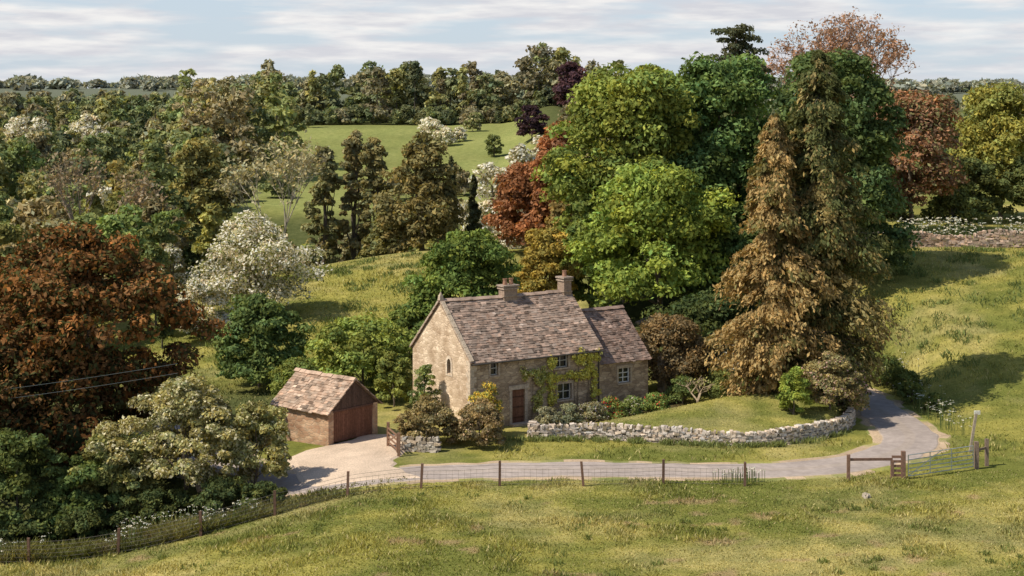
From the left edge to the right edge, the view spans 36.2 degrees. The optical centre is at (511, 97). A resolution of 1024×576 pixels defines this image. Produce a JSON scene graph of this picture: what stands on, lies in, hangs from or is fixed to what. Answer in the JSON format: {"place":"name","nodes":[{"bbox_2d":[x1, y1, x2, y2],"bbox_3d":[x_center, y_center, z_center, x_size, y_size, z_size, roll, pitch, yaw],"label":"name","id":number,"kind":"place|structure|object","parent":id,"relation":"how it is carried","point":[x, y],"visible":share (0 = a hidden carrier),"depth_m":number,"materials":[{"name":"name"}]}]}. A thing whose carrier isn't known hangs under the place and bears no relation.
{"place":"outdoors","nodes":[
{"label":"outdoors","id":0,"kind":"place"},
{"bbox_2d":[0,476,426,562],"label":"verge grass","id":1,"kind":"structure","parent":0,"point":[46,552],"depth_m":73.53,"materials":[{"name":"green plant"}]},
{"bbox_2d":[52,250,511,409],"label":"grass","id":2,"kind":"structure","parent":0,"point":[332,304],"depth_m":129.00,"materials":[{"name":"green plant"}]},
{"bbox_2d":[288,434,419,486],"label":"gravel driveway","id":3,"kind":"structure","parent":0,"point":[373,454],"depth_m":82.32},
{"bbox_2d":[0,83,1023,575],"bbox_3d":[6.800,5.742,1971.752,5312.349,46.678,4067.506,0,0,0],"label":"ground","id":4,"kind":"structure","parent":0,"point":[470,153],"depth_m":83.75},
{"bbox_2d":[2,114,30,141],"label":"hawthorn tree","id":5,"kind":"object","parent":4,"relation":"on","point":[16,128],"visible":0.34,"depth_m":326.42,"materials":[{"name":"white plant"}]},
{"bbox_2d":[0,503,50,544],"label":"bramble bush","id":6,"kind":"object","parent":4,"relation":"on","point":[6,532],"visible":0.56,"depth_m":74.17,"materials":[{"name":"green plant"}]},
{"bbox_2d":[0,427,73,537],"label":"laurel bush","id":7,"kind":"object","parent":4,"relation":"on","point":[17,455],"visible":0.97,"depth_m":75.70,"materials":[{"name":"green plant"}]},
{"bbox_2d":[0,323,82,478],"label":"yew tree","id":8,"kind":"object","parent":4,"relation":"on","point":[38,421],"visible":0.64,"depth_m":82.57,"materials":[{"name":"green plant"}]},
{"bbox_2d":[34,505,112,539],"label":"bramble bush","id":9,"kind":"object","parent":4,"relation":"on","point":[86,521],"visible":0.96,"depth_m":75.15,"materials":[{"name":"green plant"}]},
{"bbox_2d":[38,148,111,219],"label":"ash tree","id":10,"kind":"object","parent":4,"relation":"on","point":[60,177],"visible":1,"depth_m":167.36,"materials":[{"name":"green plant"}]},
{"bbox_2d":[71,113,100,149],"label":"hawthorn tree","id":11,"kind":"object","parent":4,"relation":"on","point":[88,123],"visible":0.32,"depth_m":324.63,"materials":[{"name":"white plant"}]},
{"bbox_2d":[43,454,129,540],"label":"laurel bush","id":12,"kind":"object","parent":4,"relation":"on","point":[79,498],"visible":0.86,"depth_m":76.21,"materials":[{"name":"green plant"}]},
{"bbox_2d":[0,196,191,348],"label":"valley woodland","id":13,"kind":"object","parent":4,"relation":"on","point":[157,235],"visible":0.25,"depth_m":137.23,"materials":[{"name":"green plant"}]},
{"bbox_2d":[0,124,217,225],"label":"valley woodland","id":14,"kind":"object","parent":4,"relation":"on","point":[24,183],"visible":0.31,"depth_m":276.75,"materials":[{"name":"green plant"}]},
{"bbox_2d":[66,433,163,528],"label":"elder bush","id":15,"kind":"object","parent":4,"relation":"on","point":[110,475],"visible":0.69,"depth_m":77.40,"materials":[{"name":"green plant"}]},
{"bbox_2d":[0,220,230,464],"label":"copper beech tree","id":16,"kind":"object","parent":4,"relation":"on","point":[62,286],"visible":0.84,"depth_m":84.62,"materials":[{"name":"brown plant"}]},
{"bbox_2d":[0,161,232,284],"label":"valley woodland","id":17,"kind":"object","parent":4,"relation":"on","point":[38,211],"visible":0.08,"depth_m":169.78,"materials":[{"name":"green plant"}]},
{"bbox_2d":[105,158,139,200],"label":"alder tree","id":18,"kind":"object","parent":4,"relation":"on","point":[115,166],"visible":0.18,"depth_m":203.60,"materials":[{"name":"yellow plant"}]},
{"bbox_2d":[0,90,246,182],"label":"distant woodland","id":19,"kind":"object","parent":4,"relation":"on","point":[128,130],"visible":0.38,"depth_m":378.12,"materials":[{"name":"green plant"}]},
{"bbox_2d":[0,498,259,560],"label":"cow parsley","id":20,"kind":"object","parent":4,"relation":"on","point":[144,523],"visible":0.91,"depth_m":74.35,"materials":[{"name":"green plant"}]},
{"bbox_2d":[108,165,168,228],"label":"ash tree","id":21,"kind":"object","parent":4,"relation":"on","point":[139,196],"visible":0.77,"depth_m":156.96,"materials":[{"name":"green plant"}]},
{"bbox_2d":[109,487,198,526],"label":"bramble bush","id":22,"kind":"object","parent":4,"relation":"on","point":[153,498],"visible":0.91,"depth_m":76.57,"materials":[{"name":"green plant"}]},
{"bbox_2d":[0,88,315,126],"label":"distant woodland","id":23,"kind":"object","parent":4,"relation":"on","point":[141,100],"visible":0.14,"depth_m":468.44,"materials":[{"name":"green plant"}]},
{"bbox_2d":[159,244,186,325],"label":"hawthorn tree","id":24,"kind":"object","parent":4,"relation":"on","point":[174,256],"visible":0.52,"depth_m":125.80,"materials":[{"name":"white plant"}]},
{"bbox_2d":[86,373,291,499],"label":"willow tree","id":25,"kind":"object","parent":4,"relation":"on","point":[184,402],"visible":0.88,"depth_m":78.20,"materials":[{"name":"green plant"}]},
{"bbox_2d":[176,277,230,338],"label":"hawthorn tree","id":26,"kind":"object","parent":4,"relation":"on","point":[197,288],"visible":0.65,"depth_m":120.22,"materials":[{"name":"white plant"}]},
{"bbox_2d":[168,134,251,282],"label":"alder tree","id":27,"kind":"object","parent":4,"relation":"on","point":[198,184],"visible":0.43,"depth_m":184.69,"materials":[{"name":"green plant"}]},
{"bbox_2d":[189,474,253,516],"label":"bramble bush","id":28,"kind":"object","parent":4,"relation":"on","point":[223,491],"visible":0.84,"depth_m":76.46,"materials":[{"name":"green plant"}]},
{"bbox_2d":[168,68,307,178],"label":"distant woodland","id":29,"kind":"object","parent":4,"relation":"on","point":[227,104],"visible":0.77,"depth_m":331.92,"materials":[{"name":"green plant"}]},
{"bbox_2d":[213,400,290,484],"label":"willow tree","id":30,"kind":"object","parent":4,"relation":"on","point":[263,417],"visible":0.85,"depth_m":78.81,"materials":[{"name":"green plant"}]},
{"bbox_2d":[185,209,332,312],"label":"hawthorn tree","id":31,"kind":"object","parent":4,"relation":"on","point":[245,232],"visible":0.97,"depth_m":124.59,"materials":[{"name":"white plant"}]},
{"bbox_2d":[235,480,288,506],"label":"bramble bush","id":32,"kind":"object","parent":4,"relation":"on","point":[260,489],"visible":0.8,"depth_m":76.25,"materials":[{"name":"green plant"}]},
{"bbox_2d":[211,292,316,386],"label":"ash tree","id":33,"kind":"object","parent":4,"relation":"on","point":[267,319],"visible":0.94,"depth_m":103.56,"materials":[{"name":"green plant"}]},
{"bbox_2d":[211,129,333,237],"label":"willow tree","id":34,"kind":"object","parent":4,"relation":"on","point":[292,163],"visible":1,"depth_m":171.23,"materials":[{"name":"green plant"}]},
{"bbox_2d":[266,357,318,395],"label":"hazel bush","id":35,"kind":"object","parent":4,"relation":"on","point":[281,375],"visible":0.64,"depth_m":96.86,"materials":[{"name":"green plant"}]},
{"bbox_2d":[131,250,494,382],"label":"tussock grass","id":36,"kind":"structure","parent":4,"relation":"on","point":[342,269],"depth_m":133.35,"materials":[{"name":"green plant"}]},
{"bbox_2d":[300,145,342,266],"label":"poplar tree","id":37,"kind":"object","parent":4,"relation":"on","point":[328,179],"visible":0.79,"depth_m":183.29,"materials":[{"name":"green plant"}]},
{"bbox_2d":[270,367,382,445],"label":"timber door garage","id":38,"kind":"structure","parent":4,"relation":"on","point":[325,409],"depth_m":87.61,"materials":[{"name":"stone"}]},
{"bbox_2d":[333,403,372,441],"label":"garage doors","id":39,"kind":"structure","parent":38,"relation":"in","point":[352,422],"depth_m":87.52,"materials":[{"name":"brown wood"}]},
{"bbox_2d":[332,129,371,259],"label":"poplar tree","id":40,"kind":"object","parent":4,"relation":"on","point":[352,149],"visible":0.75,"depth_m":186.25,"materials":[{"name":"green plant"}]},
{"bbox_2d":[303,311,417,387],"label":"hazel bush","id":41,"kind":"object","parent":4,"relation":"on","point":[349,336],"visible":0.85,"depth_m":99.38,"materials":[{"name":"green plant"}]},
{"bbox_2d":[237,222,498,274],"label":"valley woodland","id":42,"kind":"object","parent":4,"relation":"on","point":[347,256],"visible":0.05,"depth_m":220.61,"materials":[{"name":"green plant"}]},
{"bbox_2d":[357,136,392,256],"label":"poplar tree","id":43,"kind":"object","parent":4,"relation":"on","point":[373,153],"visible":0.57,"depth_m":183.15,"materials":[{"name":"green plant"}]},
{"bbox_2d":[13,459,745,561],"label":"wire fence","id":44,"kind":"object","parent":4,"relation":"on","point":[582,476],"visible":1,"depth_m":75.34,"materials":[{"name":"brown wood"}]},
{"bbox_2d":[355,211,406,258],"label":"oak tree","id":45,"kind":"object","parent":4,"relation":"on","point":[378,244],"visible":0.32,"depth_m":178.79,"materials":[{"name":"green plant"}]},
{"bbox_2d":[373,350,412,406],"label":"hazel bush","id":46,"kind":"object","parent":4,"relation":"on","point":[392,362],"visible":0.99,"depth_m":96.10,"materials":[{"name":"green plant"}]},
{"bbox_2d":[214,101,575,199],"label":"field hedge","id":47,"kind":"object","parent":4,"relation":"on","point":[462,178],"visible":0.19,"depth_m":298.29,"materials":[{"name":"green plant"}]},
{"bbox_2d":[385,301,427,356],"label":"field maple tree","id":48,"kind":"object","parent":4,"relation":"on","point":[409,316],"visible":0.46,"depth_m":109.56,"materials":[{"name":"green plant"}]},
{"bbox_2d":[247,86,569,124],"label":"field hedge","id":49,"kind":"object","parent":4,"relation":"on","point":[496,113],"visible":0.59,"depth_m":453.55,"materials":[{"name":"green plant"}]},
{"bbox_2d":[368,131,466,254],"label":"oak tree","id":50,"kind":"object","parent":4,"relation":"on","point":[426,211],"visible":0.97,"depth_m":174.19,"materials":[{"name":"green plant"}]},
{"bbox_2d":[400,435,441,452],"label":"dry stone wall","id":51,"kind":"structure","parent":4,"relation":"on","point":[419,443],"depth_m":84.11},
{"bbox_2d":[407,364,442,406],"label":"climbing rose","id":52,"kind":"object","parent":4,"relation":"on","point":[423,371],"visible":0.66,"depth_m":91.13,"materials":[{"name":"green plant"}]},
{"bbox_2d":[392,393,459,439],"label":"cotoneaster bush","id":53,"kind":"object","parent":4,"relation":"on","point":[420,417],"visible":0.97,"depth_m":85.16,"materials":[{"name":"green plant"}]},
{"bbox_2d":[242,42,629,124],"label":"distant woodland","id":54,"kind":"object","parent":4,"relation":"on","point":[388,94],"visible":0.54,"depth_m":463.96,"materials":[{"name":"green plant"}]},
{"bbox_2d":[401,227,523,320],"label":"field maple tree","id":55,"kind":"object","parent":4,"relation":"on","point":[478,257],"visible":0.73,"depth_m":110.18,"materials":[{"name":"green plant"}]},
{"bbox_2d":[464,174,482,232],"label":"conifer tree","id":56,"kind":"object","parent":4,"relation":"on","point":[473,211],"visible":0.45,"depth_m":187.56,"materials":[{"name":"green plant"}]},
{"bbox_2d":[445,397,506,445],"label":"cotoneaster bush","id":57,"kind":"object","parent":4,"relation":"on","point":[486,412],"visible":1,"depth_m":84.90,"materials":[{"name":"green plant"}]},
{"bbox_2d":[465,162,517,248],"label":"hawthorn tree","id":58,"kind":"object","parent":4,"relation":"on","point":[491,169],"visible":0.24,"depth_m":235.24,"materials":[{"name":"white plant"}]},
{"bbox_2d":[0,71,1023,93],"bbox_3d":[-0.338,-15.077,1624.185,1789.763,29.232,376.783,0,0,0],"label":"distant woodland","id":59,"kind":"object","parent":4,"relation":"on","point":[27,82],"visible":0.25,"depth_m":1512.10,"materials":[{"name":"green plant"}]},
{"bbox_2d":[481,160,551,246],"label":"beech tree","id":60,"kind":"object","parent":4,"relation":"on","point":[515,189],"visible":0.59,"depth_m":148.66,"materials":[{"name":"red plant"}]},
{"bbox_2d":[504,143,538,168],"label":"hawthorn tree","id":61,"kind":"object","parent":4,"relation":"on","point":[520,153],"visible":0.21,"depth_m":248.80,"materials":[{"name":"white plant"}]},
{"bbox_2d":[409,270,651,430],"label":"stone cottage","id":62,"kind":"structure","parent":4,"relation":"on","point":[465,347],"depth_m":93.11,"materials":[{"name":"beige stone"}]},
{"bbox_2d":[546,347,602,411],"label":"wisteria vine","id":63,"kind":"object","parent":62,"relation":"attached to","point":[552,362],"visible":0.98,"depth_m":93.36,"materials":[{"name":"green plant"}]},
{"bbox_2d":[514,104,549,139],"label":"copper beech tree","id":64,"kind":"object","parent":4,"relation":"on","point":[527,124],"visible":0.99,"depth_m":378.67,"materials":[{"name":"purple plant"}]},
{"bbox_2d":[519,365,547,417],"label":"climbing rose","id":65,"kind":"object","parent":4,"relation":"on","point":[539,396],"visible":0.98,"depth_m":91.71,"materials":[{"name":"green plant"}]},
{"bbox_2d":[138,316,938,494],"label":"country lane","id":66,"kind":"structure","parent":4,"relation":"on","point":[899,429],"depth_m":80.59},
{"bbox_2d":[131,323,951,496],"bbox_3d":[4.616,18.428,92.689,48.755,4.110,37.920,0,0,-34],"label":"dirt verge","id":67,"kind":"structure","parent":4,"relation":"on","point":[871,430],"depth_m":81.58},
{"bbox_2d":[513,227,584,300],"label":"laburnum tree","id":68,"kind":"object","parent":4,"relation":"on","point":[545,260],"visible":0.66,"depth_m":116.95,"materials":[{"name":"yellow plant"}]},
{"bbox_2d":[518,120,591,240],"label":"copper beech tree","id":69,"kind":"object","parent":4,"relation":"on","point":[546,143],"visible":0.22,"depth_m":147.55,"materials":[{"name":"red plant"}]},
{"bbox_2d":[552,61,590,105],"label":"copper beech tree","id":70,"kind":"object","parent":4,"relation":"on","point":[572,76],"visible":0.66,"depth_m":443.55,"materials":[{"name":"purple plant"}]},
{"bbox_2d":[559,198,617,307],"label":"sycamore tree","id":71,"kind":"object","parent":4,"relation":"on","point":[579,294],"visible":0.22,"depth_m":118.65,"materials":[{"name":"green plant"}]},
{"bbox_2d":[577,401,608,423],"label":"lavender bush","id":72,"kind":"object","parent":4,"relation":"on","point":[595,410],"visible":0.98,"depth_m":91.01,"materials":[{"name":"green plant"}]},
{"bbox_2d":[601,395,628,419],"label":"rose bush","id":73,"kind":"object","parent":4,"relation":"on","point":[619,411],"visible":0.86,"depth_m":92.21,"materials":[{"name":"green plant"}]},
{"bbox_2d":[529,60,732,303],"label":"lime tree","id":74,"kind":"object","parent":4,"relation":"on","point":[627,111],"visible":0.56,"depth_m":120.44,"materials":[{"name":"green plant"}]},
{"bbox_2d":[564,159,743,313],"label":"sycamore tree","id":75,"kind":"object","parent":4,"relation":"on","point":[652,204],"visible":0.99,"depth_m":113.19,"materials":[{"name":"green plant"}]},
{"bbox_2d":[450,416,859,448],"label":"tussock grass","id":76,"kind":"structure","parent":4,"relation":"on","point":[666,441],"depth_m":86.26,"materials":[{"name":"green plant"}]},
{"bbox_2d":[636,313,718,388],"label":"purple hazel bush","id":77,"kind":"object","parent":4,"relation":"on","point":[667,331],"visible":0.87,"depth_m":99.32,"materials":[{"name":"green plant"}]},
{"bbox_2d":[662,374,699,403],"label":"box bush","id":78,"kind":"object","parent":4,"relation":"on","point":[676,391],"visible":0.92,"depth_m":97.11,"materials":[{"name":"green plant"}]},
{"bbox_2d":[527,397,855,445],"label":"dry stone wall","id":79,"kind":"structure","parent":4,"relation":"on","point":[846,419],"depth_m":86.73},
{"bbox_2d":[640,286,747,352],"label":"laurel bush","id":80,"kind":"object","parent":4,"relation":"on","point":[706,316],"visible":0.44,"depth_m":105.68,"materials":[{"name":"green plant"}]},
{"bbox_2d":[655,203,754,300],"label":"horse chestnut tree","id":81,"kind":"object","parent":4,"relation":"on","point":[733,241],"visible":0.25,"depth_m":115.71,"materials":[{"name":"green plant"}]},
{"bbox_2d":[637,51,788,257],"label":"horse chestnut tree","id":82,"kind":"object","parent":4,"relation":"on","point":[722,87],"visible":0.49,"depth_m":123.26,"materials":[{"name":"green plant"}]},
{"bbox_2d":[698,367,732,397],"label":"box bush","id":83,"kind":"object","parent":4,"relation":"on","point":[718,375],"visible":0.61,"depth_m":98.39,"materials":[{"name":"green plant"}]},
{"bbox_2d":[595,388,842,428],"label":"lawn grass","id":84,"kind":"structure","parent":4,"relation":"on","point":[726,413],"depth_m":89.78,"materials":[{"name":"green plant"}]},
{"bbox_2d":[704,23,778,220],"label":"scots pine tree","id":85,"kind":"object","parent":4,"relation":"on","point":[739,45],"visible":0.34,"depth_m":143.31,"materials":[{"name":"green plant"}]},
{"bbox_2d":[493,244,1023,465],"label":"grass","id":86,"kind":"structure","parent":4,"relation":"on","point":[837,440],"depth_m":98.99,"materials":[{"name":"green plant"}]},
{"bbox_2d":[701,113,851,397],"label":"spruce tree","id":87,"kind":"object","parent":4,"relation":"on","point":[766,269],"visible":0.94,"depth_m":93.03,"materials":[{"name":"brown plant"}]},
{"bbox_2d":[775,366,814,414],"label":"fuchsia bush","id":88,"kind":"object","parent":4,"relation":"on","point":[792,380],"visible":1,"depth_m":89.23,"materials":[{"name":"green plant"}]},
{"bbox_2d":[736,49,910,398],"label":"spruce tree","id":89,"kind":"object","parent":4,"relation":"on","point":[817,140],"visible":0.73,"depth_m":93.71,"materials":[{"name":"green plant"}]},
{"bbox_2d":[744,47,922,269],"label":"oak tree","id":90,"kind":"object","parent":4,"relation":"on","point":[852,69],"visible":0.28,"depth_m":116.31,"materials":[{"name":"green plant"}]},
{"bbox_2d":[801,350,869,410],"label":"lilac bush","id":91,"kind":"object","parent":4,"relation":"on","point":[833,384],"visible":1,"depth_m":89.75,"materials":[{"name":"brown plant"}]},
{"bbox_2d":[765,6,919,226],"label":"copper oak tree","id":92,"kind":"object","parent":4,"relation":"on","point":[831,42],"visible":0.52,"depth_m":151.91,"materials":[{"name":"brown plant"}]},
{"bbox_2d":[833,361,872,412],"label":"lilac bush","id":93,"kind":"object","parent":4,"relation":"on","point":[847,402],"visible":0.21,"depth_m":92.78,"materials":[{"name":"green plant"}]},
{"bbox_2d":[847,451,905,480],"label":"post and rail fence","id":94,"kind":"object","parent":4,"relation":"on","point":[902,461],"visible":0.94,"depth_m":78.00,"materials":[{"name":"brown wood"}]},
{"bbox_2d":[880,365,922,389],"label":"nettle patch","id":95,"kind":"object","parent":4,"relation":"on","point":[897,376],"visible":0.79,"depth_m":99.86,"materials":[{"name":"green plant"}]},
{"bbox_2d":[895,380,924,402],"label":"nettle patch","id":96,"kind":"object","parent":4,"relation":"on","point":[903,390],"visible":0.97,"depth_m":97.27,"materials":[{"name":"green plant"}]},
{"bbox_2d":[874,89,969,226],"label":"copper beech tree","id":97,"kind":"object","parent":4,"relation":"on","point":[932,175],"visible":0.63,"depth_m":142.60,"materials":[{"name":"brown plant"}]},
{"bbox_2d":[881,352,971,434],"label":"cow parsley","id":98,"kind":"object","parent":4,"relation":"on","point":[949,415],"visible":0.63,"depth_m":92.22,"materials":[{"name":"green plant"}]},
{"bbox_2d":[843,245,1023,386],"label":"tussock grass","id":99,"kind":"structure","parent":4,"relation":"on","point":[938,280],"depth_m":112.40,"materials":[{"name":"green plant"}]},
{"bbox_2d":[908,445,973,476],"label":"metal field gate","id":100,"kind":"structure","parent":4,"relation":"on","point":[930,456],"depth_m":79.05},
{"bbox_2d":[869,229,1023,250],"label":"dry stone wall","id":101,"kind":"structure","parent":4,"relation":"on","point":[977,240],"depth_m":130.09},
{"bbox_2d":[919,187,982,229],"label":"elder bush","id":102,"kind":"object","parent":4,"relation":"on","point":[938,206],"visible":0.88,"depth_m":146.97,"materials":[{"name":"green plant"}]},
{"bbox_2d":[897,216,1023,244],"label":"cow parsley","id":103,"kind":"object","parent":4,"relation":"on","point":[948,230],"visible":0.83,"depth_m":132.73,"materials":[{"name":"white plant"}]},
{"bbox_2d":[945,157,1012,218],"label":"ash tree","id":104,"kind":"object","parent":4,"relation":"on","point":[981,177],"visible":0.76,"depth_m":155.25,"materials":[{"name":"green plant"}]},
{"bbox_2d":[946,81,1023,218],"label":"ash tree","id":105,"kind":"object","parent":4,"relation":"on","point":[980,138],"visible":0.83,"depth_m":159.70,"materials":[{"name":"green plant"}]},
{"bbox_2d":[988,157,1023,215],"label":"ash tree","id":106,"kind":"object","parent":4,"relation":"on","point":[1015,194],"visible":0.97,"depth_m":157.01,"materials":[{"name":"green plant"}]},
{"bbox_2d":[0,469,1023,575],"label":"grass","id":107,"kind":"structure","parent":0,"point":[439,518],"depth_m":69.69,"materials":[{"name":"green plant"}]},
{"bbox_2d":[0,0,1023,87],"label":"sky","id":108,"kind":"structure","parent":0,"point":[110,41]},
{"bbox_2d":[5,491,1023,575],"bbox_3d":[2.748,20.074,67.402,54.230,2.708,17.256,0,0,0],"label":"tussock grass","id":109,"kind":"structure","parent":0,"point":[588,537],"depth_m":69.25,"materials":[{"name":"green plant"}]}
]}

